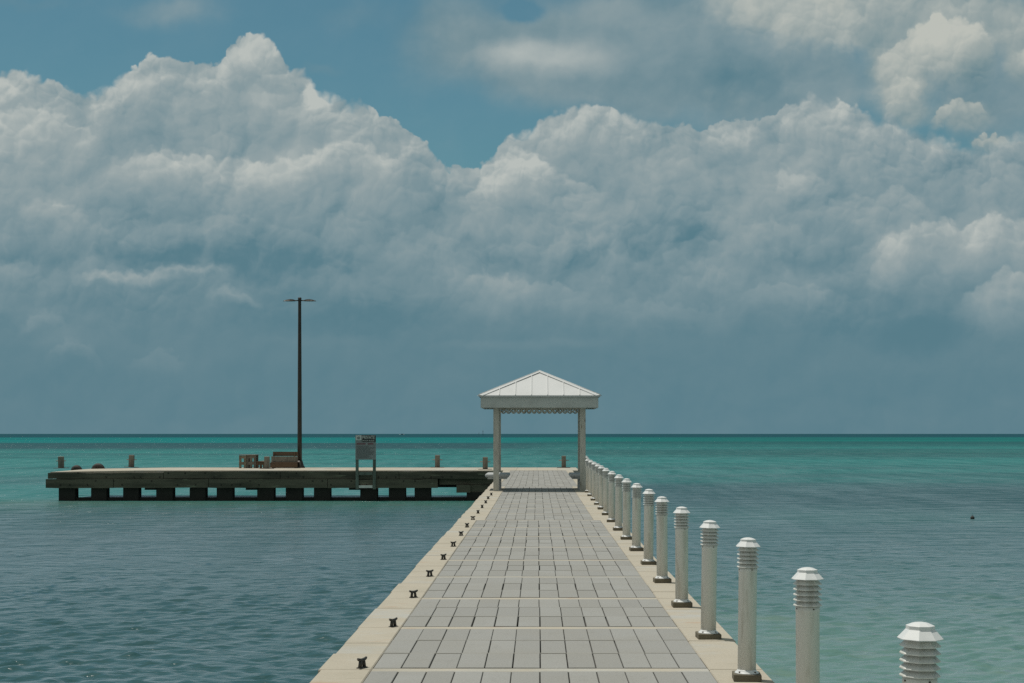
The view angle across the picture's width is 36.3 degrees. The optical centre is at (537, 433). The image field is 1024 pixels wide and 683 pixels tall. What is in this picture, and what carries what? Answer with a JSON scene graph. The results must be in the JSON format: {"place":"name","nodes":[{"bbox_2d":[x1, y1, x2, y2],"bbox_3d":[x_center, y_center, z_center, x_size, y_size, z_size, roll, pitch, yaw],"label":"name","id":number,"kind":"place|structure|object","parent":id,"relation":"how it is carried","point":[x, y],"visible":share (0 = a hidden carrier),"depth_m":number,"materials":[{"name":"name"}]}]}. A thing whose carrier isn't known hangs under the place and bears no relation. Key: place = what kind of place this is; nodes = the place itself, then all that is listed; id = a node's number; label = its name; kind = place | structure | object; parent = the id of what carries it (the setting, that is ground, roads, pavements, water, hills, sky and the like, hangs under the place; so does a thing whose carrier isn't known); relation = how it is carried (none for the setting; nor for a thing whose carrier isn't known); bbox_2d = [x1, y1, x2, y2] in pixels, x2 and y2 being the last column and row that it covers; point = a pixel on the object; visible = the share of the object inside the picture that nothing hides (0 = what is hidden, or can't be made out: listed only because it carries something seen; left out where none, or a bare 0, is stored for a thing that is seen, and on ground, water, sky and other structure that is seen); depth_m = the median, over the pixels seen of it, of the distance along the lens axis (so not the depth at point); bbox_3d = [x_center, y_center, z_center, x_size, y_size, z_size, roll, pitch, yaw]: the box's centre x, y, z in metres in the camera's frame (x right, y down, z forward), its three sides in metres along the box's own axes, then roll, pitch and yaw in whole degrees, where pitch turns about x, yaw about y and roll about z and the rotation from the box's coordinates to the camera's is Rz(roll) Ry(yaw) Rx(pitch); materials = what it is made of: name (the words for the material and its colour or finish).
{"place":"outdoors","nodes":[
{"label":"outdoors","id":0,"kind":"place"},
{"bbox_2d":[0,434,1023,682],"bbox_3d":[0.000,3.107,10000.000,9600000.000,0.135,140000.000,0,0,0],"label":"sea water","id":1,"kind":"structure","parent":0,"point":[886,536],"depth_m":42.90,"materials":[{"name":"teal liquid"}]},
{"bbox_2d":[46,468,577,500],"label":"jetty","id":2,"kind":"object","parent":1,"relation":"in","point":[474,484],"visible":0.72,"depth_m":72.18,"materials":[{"name":"beige concrete"}]},
{"bbox_2d":[58,456,65,467],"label":"mooring post","id":3,"kind":"object","parent":2,"relation":"on","point":[61,460],"visible":1,"depth_m":76.97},
{"bbox_2d":[71,465,81,469],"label":"tyre fender","id":4,"kind":"object","parent":2,"relation":"hanging from","point":[76,467],"visible":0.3,"depth_m":78.74,"materials":[{"name":"black rubber"}]},
{"bbox_2d":[91,463,104,468],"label":"tyre fender","id":5,"kind":"object","parent":2,"relation":"attached to","point":[97,466],"visible":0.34,"depth_m":78.74,"materials":[{"name":"black rubber"}]},
{"bbox_2d":[127,455,137,467],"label":"mooring post","id":6,"kind":"object","parent":2,"relation":"on","point":[131,459],"visible":1,"depth_m":79.05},
{"bbox_2d":[239,454,263,467],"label":"step frame","id":7,"kind":"object","parent":2,"relation":"on","point":[248,462],"visible":0.85,"depth_m":77.07,"materials":[{"name":"brown wood"}]},
{"bbox_2d":[259,456,273,468],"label":"mooring post","id":8,"kind":"object","parent":2,"relation":"on","point":[266,461],"visible":1,"depth_m":75.89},
{"bbox_2d":[270,452,297,467],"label":"timber bench","id":9,"kind":"object","parent":2,"relation":"on","point":[284,459],"visible":0.94,"depth_m":77.10,"materials":[{"name":"brown wood"}]},
{"bbox_2d":[284,297,314,467],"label":"street lamp","id":10,"kind":"object","parent":2,"relation":"on","point":[299,439],"visible":0.94,"depth_m":77.82,"materials":[{"name":"brown metal"}]},
{"bbox_2d":[355,435,375,488],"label":"notice sign","id":11,"kind":"object","parent":2,"relation":"attached to","point":[365,447],"visible":1,"depth_m":72.01,"materials":[{"name":"grey metal"}]},
{"bbox_2d":[431,455,443,467],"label":"mooring post","id":12,"kind":"object","parent":2,"relation":"on","point":[437,459],"visible":1,"depth_m":78.56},
{"bbox_2d":[480,457,489,468],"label":"mooring post","id":13,"kind":"object","parent":2,"relation":"on","point":[485,461],"visible":1,"depth_m":74.40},
{"bbox_2d":[557,456,569,467],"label":"mooring post","id":14,"kind":"object","parent":2,"relation":"on","point":[563,460],"visible":1,"depth_m":77.92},
{"bbox_2d":[310,470,773,682],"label":"pier","id":15,"kind":"structure","parent":1,"relation":"in","point":[542,577],"depth_m":14.83,"materials":[{"name":"beige concrete"}]},
{"bbox_2d":[356,656,367,668],"bbox_3d":[-1.272,1.660,11.320,0.045,0.080,0.117,0,0,28],"label":"mooring cleat","id":16,"kind":"object","parent":15,"relation":"on","point":[362,663],"visible":1,"depth_m":11.30,"materials":[{"name":"black metal"}]},
{"bbox_2d":[388,617,397,627],"bbox_3d":[-1.270,1.660,13.738,0.045,0.080,0.117,0,0,31],"label":"mooring cleat","id":17,"kind":"object","parent":15,"relation":"on","point":[393,623],"visible":1,"depth_m":13.72,"materials":[{"name":"black metal"}]},
{"bbox_2d":[409,590,417,597],"bbox_3d":[-1.287,1.660,16.200,0.117,0.080,0.045,0,0,-45],"label":"mooring cleat","id":18,"kind":"object","parent":15,"relation":"on","point":[412,592],"visible":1,"depth_m":16.18,"materials":[{"name":"black metal"}]},
{"bbox_2d":[426,570,433,576],"bbox_3d":[-1.284,1.660,18.610,0.045,0.080,0.117,0,0,44],"label":"mooring cleat","id":19,"kind":"object","parent":15,"relation":"on","point":[428,572],"visible":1,"depth_m":18.59,"materials":[{"name":"black metal"}]},
{"bbox_2d":[485,472,509,489],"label":"bench","id":20,"kind":"object","parent":15,"relation":"on","point":[502,475],"visible":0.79,"depth_m":46.68,"materials":[{"name":"white concrete"}]},
{"bbox_2d":[477,370,601,490],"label":"gazebo","id":21,"kind":"object","parent":15,"relation":"on","point":[538,390],"visible":1,"depth_m":46.30,"materials":[{"name":"white metal"}]},
{"bbox_2d":[569,472,579,489],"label":"bench","id":22,"kind":"object","parent":15,"relation":"on","point":[574,475],"visible":0.48,"depth_m":46.86,"materials":[{"name":"white concrete"}]},
{"bbox_2d":[584,458,589,491],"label":"bollard light","id":23,"kind":"object","parent":15,"relation":"on","point":[587,472],"visible":0.65,"depth_m":45.24,"materials":[{"name":"white paint"}]},
{"bbox_2d":[587,460,592,495],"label":"bollard light","id":24,"kind":"object","parent":15,"relation":"on","point":[590,480],"visible":0.65,"depth_m":42.64,"materials":[{"name":"white paint"}]},
{"bbox_2d":[590,462,596,499],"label":"bollard light","id":25,"kind":"object","parent":15,"relation":"on","point":[593,479],"visible":0.63,"depth_m":39.84,"materials":[{"name":"white paint"}]},
{"bbox_2d":[594,464,600,504],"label":"bollard light","id":26,"kind":"object","parent":15,"relation":"on","point":[596,485],"visible":0.62,"depth_m":37.35,"materials":[{"name":"white paint"}]},
{"bbox_2d":[597,466,604,508],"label":"bollard light","id":27,"kind":"object","parent":15,"relation":"on","point":[601,472],"visible":0.7,"depth_m":35.14,"materials":[{"name":"white paint"}]},
{"bbox_2d":[602,468,609,514],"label":"bollard light","id":28,"kind":"object","parent":15,"relation":"on","point":[605,489],"visible":0.83,"depth_m":32.65,"materials":[{"name":"white paint"}]},
{"bbox_2d":[607,471,615,521],"bbox_3d":[1.435,1.208,30.102,0.190,0.982,0.190,0,0,3],"label":"bollard light","id":29,"kind":"object","parent":15,"relation":"on","point":[611,501],"visible":0.94,"depth_m":30.05,"materials":[{"name":"white paint"}]},
{"bbox_2d":[613,474,622,530],"bbox_3d":[1.434,1.208,27.497,0.190,0.982,0.190,0,0,-2],"label":"bollard light","id":30,"kind":"object","parent":15,"relation":"on","point":[618,501],"visible":0.96,"depth_m":27.44,"materials":[{"name":"white paint"}]},
{"bbox_2d":[620,478,631,539],"bbox_3d":[1.434,1.208,25.099,0.190,0.982,0.190,0,0,1],"label":"bollard light","id":31,"kind":"object","parent":15,"relation":"on","point":[626,490],"visible":0.99,"depth_m":25.04,"materials":[{"name":"white paint"}]},
{"bbox_2d":[629,483,643,550],"bbox_3d":[1.442,1.208,22.697,0.190,0.982,0.190,0,0,-3],"label":"bollard light","id":32,"kind":"object","parent":15,"relation":"on","point":[636,516],"visible":1,"depth_m":22.64,"materials":[{"name":"white paint"}]},
{"bbox_2d":[641,489,656,564],"bbox_3d":[1.448,1.208,20.296,0.190,0.982,0.190,0,0,-2],"label":"bollard light","id":33,"kind":"object","parent":15,"relation":"on","point":[648,504],"visible":1,"depth_m":20.24,"materials":[{"name":"white paint"}]},
{"bbox_2d":[653,496,671,582],"bbox_3d":[1.428,1.208,17.881,0.190,0.982,0.190,0,0,-3],"label":"bollard light","id":34,"kind":"object","parent":15,"relation":"on","point":[662,537],"visible":1,"depth_m":17.83,"materials":[{"name":"white paint"}]},
{"bbox_2d":[671,507,692,606],"bbox_3d":[1.422,1.208,15.377,0.190,0.982,0.190,0,0,-1],"label":"bollard light","id":35,"kind":"object","parent":15,"relation":"on","point":[681,526],"visible":1,"depth_m":15.32,"materials":[{"name":"white paint"}]},
{"bbox_2d":[695,520,721,639],"bbox_3d":[1.426,1.208,12.967,0.190,0.982,0.190,1,0,-2],"label":"bollard light","id":36,"kind":"object","parent":15,"relation":"on","point":[709,544],"visible":1,"depth_m":12.91,"materials":[{"name":"white paint"}]},
{"bbox_2d":[732,537,761,681],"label":"bollard light","id":37,"kind":"object","parent":15,"relation":"on","point":[746,670],"visible":1,"depth_m":10.73,"materials":[{"name":"white paint"}]},
{"bbox_2d":[791,567,823,682],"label":"bollard light","id":38,"kind":"object","parent":15,"relation":"on","point":[807,604],"visible":1,"depth_m":8.33,"materials":[{"name":"white paint"}]},
{"bbox_2d":[897,622,943,682],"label":"bollard light","id":39,"kind":"object","parent":15,"relation":"on","point":[920,652],"visible":1,"depth_m":5.89,"materials":[{"name":"white paint"}]},
{"bbox_2d":[0,0,1023,433],"label":"sky","id":40,"kind":"structure","parent":0,"point":[691,216],"materials":[{"name":"blue"}]}
]}

